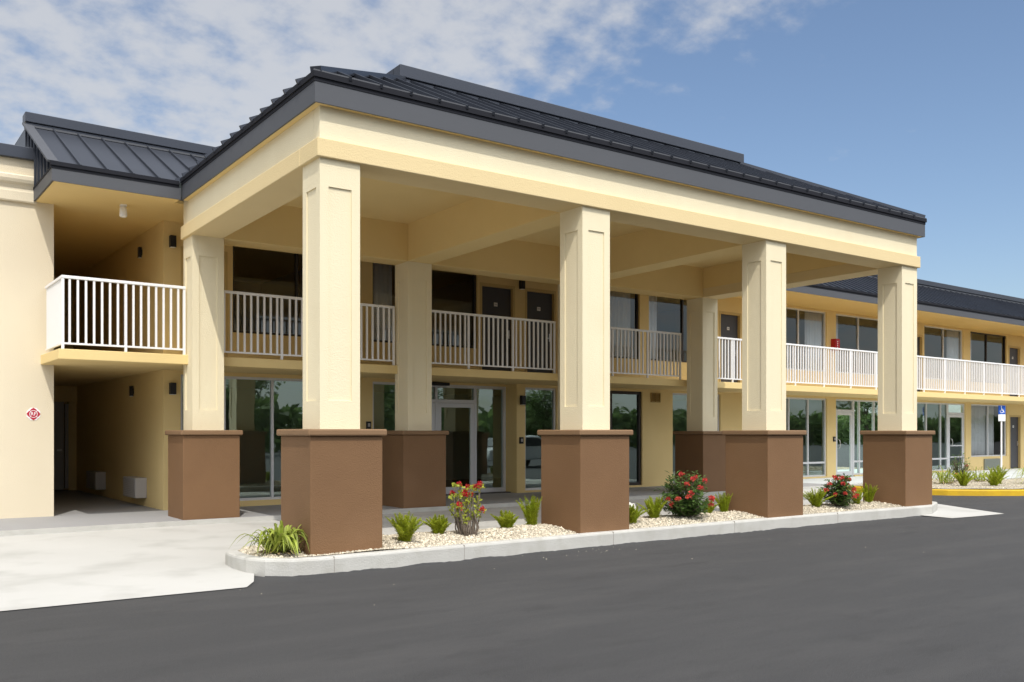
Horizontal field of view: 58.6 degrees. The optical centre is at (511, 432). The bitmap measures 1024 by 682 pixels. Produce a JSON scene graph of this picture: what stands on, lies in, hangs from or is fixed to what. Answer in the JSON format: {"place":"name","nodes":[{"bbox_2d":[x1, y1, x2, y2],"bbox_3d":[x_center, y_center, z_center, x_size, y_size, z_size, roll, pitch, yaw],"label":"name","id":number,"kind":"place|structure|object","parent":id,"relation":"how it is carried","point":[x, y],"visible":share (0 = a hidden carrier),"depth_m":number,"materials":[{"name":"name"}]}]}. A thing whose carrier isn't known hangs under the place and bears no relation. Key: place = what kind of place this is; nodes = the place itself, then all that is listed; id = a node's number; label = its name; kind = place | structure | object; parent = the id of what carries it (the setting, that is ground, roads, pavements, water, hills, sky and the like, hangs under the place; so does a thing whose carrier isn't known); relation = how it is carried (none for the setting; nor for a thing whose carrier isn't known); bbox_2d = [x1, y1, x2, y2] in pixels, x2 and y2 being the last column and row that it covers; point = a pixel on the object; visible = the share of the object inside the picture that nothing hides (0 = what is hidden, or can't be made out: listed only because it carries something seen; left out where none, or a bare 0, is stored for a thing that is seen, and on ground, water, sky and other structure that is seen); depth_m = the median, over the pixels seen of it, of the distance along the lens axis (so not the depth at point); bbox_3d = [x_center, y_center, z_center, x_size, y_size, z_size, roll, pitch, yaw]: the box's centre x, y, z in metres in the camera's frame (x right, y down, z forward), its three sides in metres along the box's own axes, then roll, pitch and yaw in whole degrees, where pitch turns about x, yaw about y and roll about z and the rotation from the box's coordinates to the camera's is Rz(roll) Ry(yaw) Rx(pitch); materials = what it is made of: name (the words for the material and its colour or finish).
{"place":"outdoors","nodes":[
{"label":"outdoors","id":0,"kind":"place"},
{"bbox_2d":[0,483,824,530],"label":"sidewalk","id":1,"kind":"structure","parent":0,"point":[75,508],"depth_m":17.20,"materials":[{"name":"grey concrete"}]},
{"bbox_2d":[0,488,1002,610],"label":"driveway","id":2,"kind":"structure","parent":0,"point":[47,570],"depth_m":11.57,"materials":[{"name":"concrete"}]},
{"bbox_2d":[165,64,934,554],"bbox_3d":[0.734,-2.075,18.117,13.551,7.370,8.275,0,0,-35],"label":"entrance canopy","id":3,"kind":"object","parent":2,"relation":"on","point":[337,176],"visible":0.98,"depth_m":15.40,"materials":[{"name":"beige paint"}]},
{"bbox_2d":[237,500,903,557],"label":"gravel","id":4,"kind":"structure","parent":2,"relation":"on","point":[420,539],"depth_m":13.13,"materials":[{"name":"beige gravel"}]},
{"bbox_2d":[230,520,309,554],"bbox_3d":[-2.800,1.235,10.903,0.878,0.391,0.982,0,0,40],"label":"strap leaf plant","id":5,"kind":"object","parent":4,"relation":"on","point":[281,539],"visible":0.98,"depth_m":10.86,"materials":[{"name":"green plant"}]},
{"bbox_2d":[385,510,424,541],"bbox_3d":[-1.414,1.228,11.999,0.510,0.403,0.730,0,0,-10],"label":"foxtail fern","id":6,"kind":"object","parent":4,"relation":"on","point":[404,526],"visible":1,"depth_m":11.94,"materials":[{"name":"green plant"}]},
{"bbox_2d":[420,513,451,533],"bbox_3d":[-1.040,1.259,12.620,0.423,0.284,0.316,0,0,25],"label":"foxtail fern","id":7,"kind":"object","parent":4,"relation":"on","point":[439,525],"visible":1,"depth_m":12.58,"materials":[{"name":"green plant"}]},
{"bbox_2d":[448,481,486,535],"bbox_3d":[-0.628,1.062,12.698,0.624,0.789,0.505,0,0,-35],"label":"crown of thorns","id":8,"kind":"object","parent":4,"relation":"on","point":[463,519],"visible":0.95,"depth_m":12.65,"materials":[{"name":"green plant"}]},
{"bbox_2d":[491,509,518,527],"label":"foxtail fern","id":9,"kind":"object","parent":4,"relation":"on","point":[507,520],"visible":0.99,"depth_m":13.35,"materials":[{"name":"green plant"}]},
{"bbox_2d":[516,496,541,524],"bbox_3d":[0.278,1.161,13.829,0.298,0.475,0.450,0,0,26],"label":"foxtail fern","id":10,"kind":"object","parent":4,"relation":"on","point":[530,511],"visible":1,"depth_m":13.77,"materials":[{"name":"green plant"}]},
{"bbox_2d":[629,504,649,522],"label":"foxtail fern","id":11,"kind":"object","parent":4,"relation":"on","point":[634,514],"visible":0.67,"depth_m":14.29,"materials":[{"name":"green plant"}]},
{"bbox_2d":[637,495,667,517],"bbox_3d":[2.345,1.210,14.970,0.487,0.384,0.697,0,0,21],"label":"foxtail fern","id":12,"kind":"object","parent":4,"relation":"on","point":[656,509],"visible":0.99,"depth_m":14.90,"materials":[{"name":"green plant"}]},
{"bbox_2d":[654,470,714,518],"bbox_3d":[2.896,1.024,15.182,1.014,0.820,0.955,0,0,-35],"label":"flowering bush","id":13,"kind":"object","parent":4,"relation":"on","point":[686,504],"visible":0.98,"depth_m":15.08,"materials":[{"name":"green plant"}]},
{"bbox_2d":[703,500,719,512],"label":"foxtail fern","id":14,"kind":"object","parent":4,"relation":"on","point":[710,508],"visible":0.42,"depth_m":15.85,"materials":[{"name":"green plant"}]},
{"bbox_2d":[715,492,732,511],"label":"foxtail fern","id":15,"kind":"object","parent":4,"relation":"on","point":[724,501],"visible":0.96,"depth_m":16.19,"materials":[{"name":"green plant"}]},
{"bbox_2d":[803,487,834,506],"bbox_3d":[5.778,1.215,17.250,0.664,0.366,0.463,0,0,-1],"label":"foxtail fern","id":16,"kind":"object","parent":4,"relation":"on","point":[816,500],"visible":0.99,"depth_m":17.23,"materials":[{"name":"green plant"}]},
{"bbox_2d":[816,473,859,506],"bbox_3d":[6.268,1.104,17.565,0.799,0.673,0.804,0,0,-35],"label":"flowering bush","id":17,"kind":"object","parent":4,"relation":"on","point":[842,497],"visible":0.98,"depth_m":17.42,"materials":[{"name":"green plant"}]},
{"bbox_2d":[851,489,866,503],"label":"foxtail fern","id":18,"kind":"object","parent":4,"relation":"on","point":[859,498],"visible":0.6,"depth_m":18.03,"materials":[{"name":"green plant"}]},
{"bbox_2d":[861,483,876,501],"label":"foxtail fern","id":19,"kind":"object","parent":4,"relation":"on","point":[869,497],"visible":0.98,"depth_m":18.41,"materials":[{"name":"green plant"}]},
{"bbox_2d":[0,488,1023,681],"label":"parking lot","id":20,"kind":"structure","parent":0,"point":[926,599],"depth_m":8.12,"materials":[{"name":"grey asphalt"}]},
{"bbox_2d":[0,485,833,536],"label":"walkway edge","id":21,"kind":"object","parent":20,"relation":"on","point":[134,525],"visible":0.12,"depth_m":15.35,"materials":[{"name":"concrete"}]},
{"bbox_2d":[0,111,1023,518],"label":"motel building","id":22,"kind":"structure","parent":20,"relation":"on","point":[68,187],"depth_m":21.97,"materials":[{"name":"paint"}]},
{"bbox_2d":[27,408,39,419],"bbox_3d":[-8.295,-0.330,15.822,0.215,0.215,0.012,0,0,-35],"label":"fire sign","id":23,"kind":"object","parent":22,"relation":"attached to","point":[33,413],"visible":1,"depth_m":15.82,"materials":[{"name":"red plastic"}]},
{"bbox_2d":[54,402,67,489],"bbox_3d":[-11.845,0.325,22.836,1.350,2.230,0.100,0,0,-37],"label":"door","id":24,"kind":"structure","parent":22,"relation":"in","point":[60,409],"depth_m":23.13,"materials":[{"name":"grey metal"}]},
{"bbox_2d":[86,471,105,489],"bbox_3d":[-9.652,1.090,21.164,0.228,0.400,0.950,0,0,-37],"label":"air conditioner","id":25,"kind":"object","parent":22,"relation":"attached to","point":[95,480],"visible":1,"depth_m":20.83,"materials":[{"name":"grey metal"}]},
{"bbox_2d":[45,275,185,354],"bbox_3d":[-6.892,-1.954,15.859,1.970,1.188,1.448,0,0,-37],"label":"balcony railing","id":26,"kind":"object","parent":22,"relation":"on","point":[54,313],"visible":1,"depth_m":15.29,"materials":[{"name":"white metal"}]},
{"bbox_2d":[119,204,126,217],"bbox_3d":[-6.830,-3.900,16.035,0.129,0.220,0.129,0,0,-37],"label":"ceiling lamp","id":27,"kind":"object","parent":22,"relation":"hanging from","point":[123,211],"visible":1,"depth_m":15.99,"materials":[{"name":"white glass"}]},
{"bbox_2d":[129,386,133,395],"bbox_3d":[-7.889,-0.867,18.924,0.072,0.215,0.099,0,0,-37],"label":"wall lamp","id":28,"kind":"object","parent":22,"relation":"attached to","point":[131,390],"visible":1,"depth_m":18.89,"materials":[{"name":"black metal"}]},
{"bbox_2d":[123,476,146,497],"bbox_3d":[-7.623,1.090,18.436,0.228,0.400,0.950,0,0,-37],"label":"air conditioner","id":29,"kind":"object","parent":22,"relation":"attached to","point":[134,486],"visible":1,"depth_m":18.11,"materials":[{"name":"grey metal"}]},
{"bbox_2d":[138,247,141,257],"bbox_3d":[-7.501,-3.637,18.402,0.071,0.215,0.099,0,0,-37],"label":"wall lamp","id":30,"kind":"object","parent":22,"relation":"attached to","point":[139,252],"visible":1,"depth_m":18.36,"materials":[{"name":"black metal"}]},
{"bbox_2d":[169,235,175,247],"bbox_3d":[-6.418,-3.617,17.257,0.110,0.226,0.130,0,0,-37],"label":"wall lamp","id":31,"kind":"object","parent":22,"relation":"attached to","point":[172,241],"visible":1,"depth_m":17.20,"materials":[{"name":"black"}]},
{"bbox_2d":[169,383,175,394],"bbox_3d":[-6.418,-0.837,17.257,0.110,0.226,0.130,0,0,-37],"label":"wall lamp","id":32,"kind":"object","parent":22,"relation":"attached to","point":[172,388],"visible":1,"depth_m":17.20,"materials":[{"name":"black metal"}]},
{"bbox_2d":[181,246,227,356],"bbox_3d":[-5.995,-2.460,17.726,0.900,2.200,0.142,0,0,-37],"label":"door","id":33,"kind":"structure","parent":22,"relation":"in","point":[225,253],"depth_m":17.92,"materials":[{"name":"grey"}]},
{"bbox_2d":[181,374,302,500],"bbox_3d":[-4.860,0.115,18.615,3.780,2.470,0.090,0,0,-37],"label":"window","id":34,"kind":"structure","parent":22,"relation":"in","point":[271,380],"depth_m":18.54,"materials":[{"name":"metal"}]},
{"bbox_2d":[233,246,300,336],"bbox_3d":[-4.455,-2.965,18.916,2.770,1.950,0.090,0,0,-37],"label":"window","id":35,"kind":"structure","parent":22,"relation":"in","point":[296,255],"depth_m":18.87,"materials":[{"name":"black glass"}]},
{"bbox_2d":[224,290,394,364],"bbox_3d":[-3.800,-1.954,17.291,3.580,1.188,0.056,0,0,-37],"label":"balcony railing","id":36,"kind":"object","parent":22,"relation":"on","point":[281,297],"visible":0.51,"depth_m":16.93,"materials":[{"name":"white metal"}]},
{"bbox_2d":[366,421,370,428],"bbox_3d":[-3.105,-0.170,19.774,0.110,0.160,0.045,0,0,-37],"label":"card reader","id":37,"kind":"object","parent":22,"relation":"attached to","point":[368,424],"visible":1,"depth_m":19.75,"materials":[{"name":"black plastic"}]},
{"bbox_2d":[373,263,391,340],"bbox_3d":[-2.894,-2.735,20.169,0.538,2.450,0.067,0,0,-37],"label":"curtain","id":38,"kind":"object","parent":22,"relation":"hanging from","point":[382,284],"visible":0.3,"depth_m":20.18,"materials":[{"name":"white fabric"}]},
{"bbox_2d":[373,382,394,428],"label":"window","id":39,"kind":"structure","parent":22,"relation":"in","point":[382,383],"depth_m":19.97,"materials":[{"name":"metal"}]},
{"bbox_2d":[374,274,475,347],"bbox_3d":[-1.979,-2.965,20.759,2.760,1.950,0.090,0,0,-37],"label":"window","id":40,"kind":"structure","parent":22,"relation":"in","point":[473,276],"depth_m":21.53,"materials":[{"name":"black glass"}]},
{"bbox_2d":[432,403,434,430],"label":"glass door","id":41,"kind":"structure","parent":22,"relation":"in","point":[433,404],"depth_m":21.32,"materials":[{"name":"metal"}]},
{"bbox_2d":[432,382,449,385],"bbox_3d":[-1.735,-1.137,21.183,0.560,0.065,0.220,0,0,-37],"label":"entrance light","id":42,"kind":"object","parent":22,"relation":"attached to","point":[440,384],"visible":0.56,"depth_m":21.14,"materials":[{"name":"black metal"}]},
{"bbox_2d":[438,403,473,493],"bbox_3d":[-1.343,0.368,21.711,1.030,2.145,0.050,0,0,-37],"label":"glass door","id":43,"kind":"structure","parent":22,"relation":"in","point":[452,405],"depth_m":21.94,"materials":[{"name":"metal"}]},
{"bbox_2d":[432,385,505,492],"bbox_3d":[-1.363,0.160,21.721,2.940,2.600,0.100,0,0,-37],"label":"window","id":44,"kind":"structure","parent":22,"relation":"in","point":[435,399],"depth_m":22.04,"materials":[{"name":"metal"}]},
{"bbox_2d":[432,310,555,372],"bbox_3d":[-0.455,-1.954,19.780,3.580,1.188,0.056,0,0,-37],"label":"balcony railing","id":45,"kind":"object","parent":22,"relation":"on","point":[468,364],"visible":0.76,"depth_m":19.81,"materials":[{"name":"white metal"}]},
{"bbox_2d":[480,282,514,370],"bbox_3d":[-0.381,-2.460,21.903,1.030,2.200,0.142,0,0,-37],"label":"door","id":46,"kind":"structure","parent":22,"relation":"in","point":[495,299],"depth_m":21.94,"materials":[{"name":"brown"}]},
{"bbox_2d":[519,437,523,443],"bbox_3d":[0.233,0.180,22.257,0.110,0.160,0.045,0,0,-37],"label":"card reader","id":47,"kind":"object","parent":22,"relation":"attached to","point":[521,440],"visible":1,"depth_m":22.23,"materials":[{"name":"black plastic"}]},
{"bbox_2d":[519,280,524,289],"bbox_3d":[0.242,-3.607,22.211,0.110,0.226,0.130,0,0,-37],"label":"wall lamp","id":48,"kind":"object","parent":22,"relation":"attached to","point":[521,284],"visible":0.83,"depth_m":22.17,"materials":[{"name":"black"}]},
{"bbox_2d":[520,396,525,404],"bbox_3d":[0.258,-0.797,22.223,0.110,0.226,0.130,0,0,-37],"label":"wall lamp","id":49,"kind":"object","parent":22,"relation":"attached to","point":[522,400],"visible":1,"depth_m":22.17,"materials":[{"name":"black metal"}]},
{"bbox_2d":[525,387,555,489],"bbox_3d":[0.668,0.145,22.727,1.000,2.530,0.090,0,0,-37],"label":"window","id":50,"kind":"structure","parent":22,"relation":"in","point":[553,390],"depth_m":22.88,"materials":[{"name":"metal"}]},
{"bbox_2d":[525,288,555,372],"bbox_3d":[0.674,-2.460,22.688,0.980,2.200,0.142,0,0,-37],"label":"door","id":51,"kind":"structure","parent":22,"relation":"in","point":[540,304],"depth_m":22.72,"materials":[{"name":"brown"}]},
{"bbox_2d":[610,291,629,356],"bbox_3d":[2.852,-2.735,24.441,0.857,2.450,0.070,0,0,-37],"label":"curtain","id":52,"kind":"object","parent":22,"relation":"hanging from","point":[619,309],"visible":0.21,"depth_m":24.49,"materials":[{"name":"white fabric"}]},
{"bbox_2d":[610,391,640,484],"bbox_3d":[2.714,0.145,24.249,1.900,2.530,0.090,0,0,-37],"label":"window","id":53,"kind":"structure","parent":22,"relation":"in","point":[638,394],"depth_m":24.75,"materials":[{"name":"brown metal"}]},
{"bbox_2d":[614,294,637,358],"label":"window","id":54,"kind":"structure","parent":22,"relation":"in","point":[636,295],"depth_m":24.70,"materials":[{"name":"brown metal"}]},
{"bbox_2d":[610,327,680,379],"bbox_3d":[2.883,-1.954,22.262,3.560,1.188,0.056,0,0,-37],"label":"balcony railing","id":55,"kind":"object","parent":22,"relation":"on","point":[648,353],"visible":0.61,"depth_m":22.59,"materials":[{"name":"white metal"}]},
{"bbox_2d":[649,296,656,358],"bbox_3d":[3.833,-2.735,25.172,0.444,2.450,0.068,0,0,-37],"label":"curtain","id":56,"kind":"object","parent":22,"relation":"hanging from","point":[653,313],"visible":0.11,"depth_m":25.26,"materials":[{"name":"white fabric"}]},
{"bbox_2d":[650,393,660,401],"bbox_3d":[3.935,-0.970,25.020,0.360,0.260,0.030,0,0,-37],"label":"wall vent","id":57,"kind":"object","parent":22,"relation":"attached to","point":[657,395],"depth_m":25.00,"materials":[{"name":"brown metal"}]},
{"bbox_2d":[651,299,686,362],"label":"window","id":58,"kind":"structure","parent":22,"relation":"in","point":[681,300],"depth_m":25.78,"materials":[{"name":"brown metal"}]},
{"bbox_2d":[673,393,718,430],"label":"window","id":59,"kind":"structure","parent":22,"relation":"in","point":[673,393],"depth_m":26.66,"materials":[{"name":"metal"}]},
{"bbox_2d":[719,311,740,382],"bbox_3d":[6.395,-2.460,26.940,0.980,2.200,0.142,0,0,-37],"label":"door","id":60,"kind":"structure","parent":22,"relation":"in","point":[729,322],"depth_m":26.99,"materials":[{"name":"grey"}]},
{"bbox_2d":[718,337,877,389],"bbox_3d":[8.661,-1.954,26.559,9.600,1.188,0.056,0,0,-37],"label":"balcony railing","id":61,"kind":"object","parent":22,"relation":"on","point":[825,363],"visible":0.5,"depth_m":26.73,"materials":[{"name":"white metal"}]},
{"bbox_2d":[786,307,824,371],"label":"window","id":62,"kind":"structure","parent":22,"relation":"in","point":[797,310],"depth_m":29.15,"materials":[{"name":"metal"}]},
{"bbox_2d":[786,397,825,476],"bbox_3d":[8.672,0.145,28.680,3.850,2.530,0.090,0,0,-37],"label":"window","id":63,"kind":"structure","parent":22,"relation":"in","point":[823,461],"depth_m":29.28,"materials":[{"name":"metal"}]},
{"bbox_2d":[805,312,821,369],"bbox_3d":[9.759,-2.735,29.580,0.875,2.450,0.071,0,0,-37],"label":"curtain","id":64,"kind":"object","parent":22,"relation":"hanging from","point":[813,329],"visible":0.54,"depth_m":29.62,"materials":[{"name":"white fabric"}]},
{"bbox_2d":[831,339,839,350],"bbox_3d":[10.586,-2.889,29.869,0.238,0.378,0.188,0,0,-37],"label":"extinguisher cabinet","id":65,"kind":"object","parent":22,"relation":"attached to","point":[835,343],"visible":0.78,"depth_m":29.79,"materials":[{"name":"red"}]},
{"bbox_2d":[836,316,837,370],"bbox_3d":[10.734,-2.735,30.305,0.365,2.450,0.068,0,0,-37],"label":"curtain","id":66,"kind":"object","parent":22,"relation":"hanging from","point":[836,337],"visible":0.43,"depth_m":30.32,"materials":[{"name":"white fabric"}]},
{"bbox_2d":[836,412,851,475],"bbox_3d":[11.074,0.373,30.394,0.960,2.135,0.138,0,0,-37],"label":"glass door","id":67,"kind":"structure","parent":22,"relation":"in","point":[843,419],"depth_m":30.43,"materials":[{"name":"glass"}]},
{"bbox_2d":[836,399,852,475],"bbox_3d":[11.038,0.170,30.443,1.070,2.580,0.090,0,0,-37],"label":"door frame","id":68,"kind":"structure","parent":22,"relation":"in","point":[851,401],"depth_m":30.70,"materials":[{"name":"metal"}]},
{"bbox_2d":[836,314,877,374],"bbox_3d":[11.736,-2.965,30.963,2.810,1.950,0.090,0,0,-37],"label":"window","id":69,"kind":"structure","parent":22,"relation":"in","point":[857,318],"depth_m":30.91,"materials":[{"name":"metal"}]},
{"bbox_2d":[853,400,877,474],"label":"window","id":70,"kind":"structure","parent":22,"relation":"in","point":[865,412],"depth_m":31.05,"materials":[{"name":"glass"}]},
{"bbox_2d":[917,335,922,391],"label":"door","id":71,"kind":"structure","parent":22,"relation":"in","point":[919,337],"depth_m":33.20,"materials":[{"name":"grey metal"}]},
{"bbox_2d":[917,402,947,470],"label":"window","id":72,"kind":"structure","parent":22,"relation":"in","point":[939,458],"depth_m":34.14,"materials":[{"name":"metal"}]},
{"bbox_2d":[924,325,961,380],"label":"window","id":73,"kind":"structure","parent":22,"relation":"in","point":[942,329],"depth_m":34.37,"materials":[{"name":"metal"}]},
{"bbox_2d":[946,330,958,379],"bbox_3d":[16.812,-2.735,34.827,0.857,2.450,0.068,0,0,-37],"label":"curtain","id":74,"kind":"object","parent":22,"relation":"hanging from","point":[952,344],"visible":0.53,"depth_m":34.80,"materials":[{"name":"white fabric"}]},
{"bbox_2d":[948,403,963,469],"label":"window","id":75,"kind":"structure","parent":22,"relation":"in","point":[953,409],"depth_m":34.68,"materials":[{"name":"glass"}]},
{"bbox_2d":[949,415,963,470],"bbox_3d":[16.923,0.373,34.745,1.120,2.135,0.138,0,0,-37],"label":"glass door","id":76,"kind":"structure","parent":22,"relation":"in","point":[961,416],"depth_m":35.04,"materials":[{"name":"metal"}]},
{"bbox_2d":[917,355,1023,396],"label":"balcony railing","id":77,"kind":"object","parent":22,"relation":"on","point":[1002,379],"visible":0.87,"depth_m":32.13,"materials":[{"name":"white metal"}]},
{"bbox_2d":[971,406,984,455],"bbox_3d":[18.255,0.010,35.900,1.354,2.300,0.069,0,0,-37],"label":"curtain","id":78,"kind":"object","parent":22,"relation":"hanging from","point":[977,430],"visible":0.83,"depth_m":35.99,"materials":[{"name":"white fabric"}]},
{"bbox_2d":[970,331,1004,382],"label":"window","id":79,"kind":"structure","parent":22,"relation":"in","point":[985,335],"depth_m":36.22,"materials":[{"name":"brown metal"}]},
{"bbox_2d":[971,404,1005,456],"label":"window","id":80,"kind":"structure","parent":22,"relation":"in","point":[1004,422],"depth_m":36.27,"materials":[{"name":"metal"}]},
{"bbox_2d":[985,406,993,454],"bbox_3d":[19.138,0.010,36.556,0.654,2.300,0.068,0,0,-37],"label":"curtain","id":81,"kind":"object","parent":22,"relation":"hanging from","point":[990,430],"visible":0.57,"depth_m":36.59,"materials":[{"name":"white fabric"}]},
{"bbox_2d":[984,458,999,469],"bbox_3d":[19.078,1.230,36.263,1.250,0.420,0.068,0,0,-37],"label":"air conditioner","id":82,"kind":"object","parent":22,"relation":"attached to","point":[991,463],"visible":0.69,"depth_m":36.16,"materials":[{"name":"grey metal"}]},
{"bbox_2d":[1009,415,1020,468],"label":"door","id":83,"kind":"structure","parent":22,"relation":"in","point":[1014,420],"depth_m":37.61,"materials":[{"name":"grey metal"}]},
{"bbox_2d":[1009,346,1020,396],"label":"door","id":84,"kind":"structure","parent":22,"relation":"in","point":[1014,351],"depth_m":37.61,"materials":[{"name":"grey metal"}]},
{"bbox_2d":[225,501,937,576],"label":"kerb","id":85,"kind":"structure","parent":20,"relation":"on","point":[255,565],"depth_m":12.53,"materials":[{"name":"concrete"}]},
{"bbox_2d":[265,515,923,576],"bbox_3d":[3.272,1.648,14.808,14.956,0.023,0.597,0,0,-37],"label":"asphalt edge","id":86,"kind":"object","parent":20,"relation":"on","point":[561,550],"visible":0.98,"depth_m":12.65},
{"bbox_2d":[846,479,1023,495],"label":"yellow kerb","id":87,"kind":"structure","parent":20,"relation":"on","point":[967,492],"depth_m":24.11,"materials":[{"name":"paint"}]},
{"bbox_2d":[0,0,1023,298],"label":"sky","id":88,"kind":"structure","parent":0,"point":[917,106],"materials":[{"name":"blue"}]},
{"bbox_2d":[803,468,1023,484],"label":"sidewalk","id":89,"kind":"structure","parent":0,"point":[856,480],"depth_m":29.95,"materials":[{"name":"grey concrete"}]},
{"bbox_2d":[998,405,1004,467],"bbox_3d":[18.174,0.210,33.888,0.250,2.500,0.077,0,0,5],"label":"parking sign","id":90,"kind":"object","parent":89,"relation":"on","point":[1001,413],"visible":0.99,"depth_m":33.87,"materials":[{"name":"white metal"}]},
{"bbox_2d":[854,478,1023,488],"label":"gravel","id":91,"kind":"structure","parent":0,"point":[1004,484],"depth_m":25.76,"materials":[{"name":"beige gravel"}]},
{"bbox_2d":[932,465,957,483],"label":"strap leaf plant","id":92,"kind":"object","parent":91,"relation":"on","point":[942,478],"visible":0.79,"depth_m":26.61,"materials":[{"name":"green plant"}]},
{"bbox_2d":[950,451,971,476],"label":"flowering bush","id":93,"kind":"object","parent":91,"relation":"on","point":[956,467],"visible":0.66,"depth_m":27.95,"materials":[{"name":"green plant"}]},
{"bbox_2d":[950,470,978,485],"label":"foxtail fern","id":94,"kind":"object","parent":91,"relation":"on","point":[964,479],"visible":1,"depth_m":25.32,"materials":[{"name":"green plant"}]},
{"bbox_2d":[967,467,988,481],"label":"strap leaf plant","id":95,"kind":"object","parent":91,"relation":"on","point":[980,473],"visible":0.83,"depth_m":27.82,"materials":[{"name":"green plant"}]},
{"bbox_2d":[977,471,1008,485],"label":"foxtail fern","id":96,"kind":"object","parent":91,"relation":"on","point":[994,480],"visible":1,"depth_m":25.55,"materials":[{"name":"green plant"}]},
{"bbox_2d":[987,465,1009,483],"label":"foxtail fern","id":97,"kind":"object","parent":91,"relation":"on","point":[999,470],"visible":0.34,"depth_m":26.43,"materials":[{"name":"green plant"}]},
{"bbox_2d":[1007,468,1023,482],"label":"strap leaf plant","id":98,"kind":"object","parent":91,"relation":"on","point":[1022,473],"visible":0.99,"depth_m":26.45,"materials":[{"name":"green plant"}]}
]}

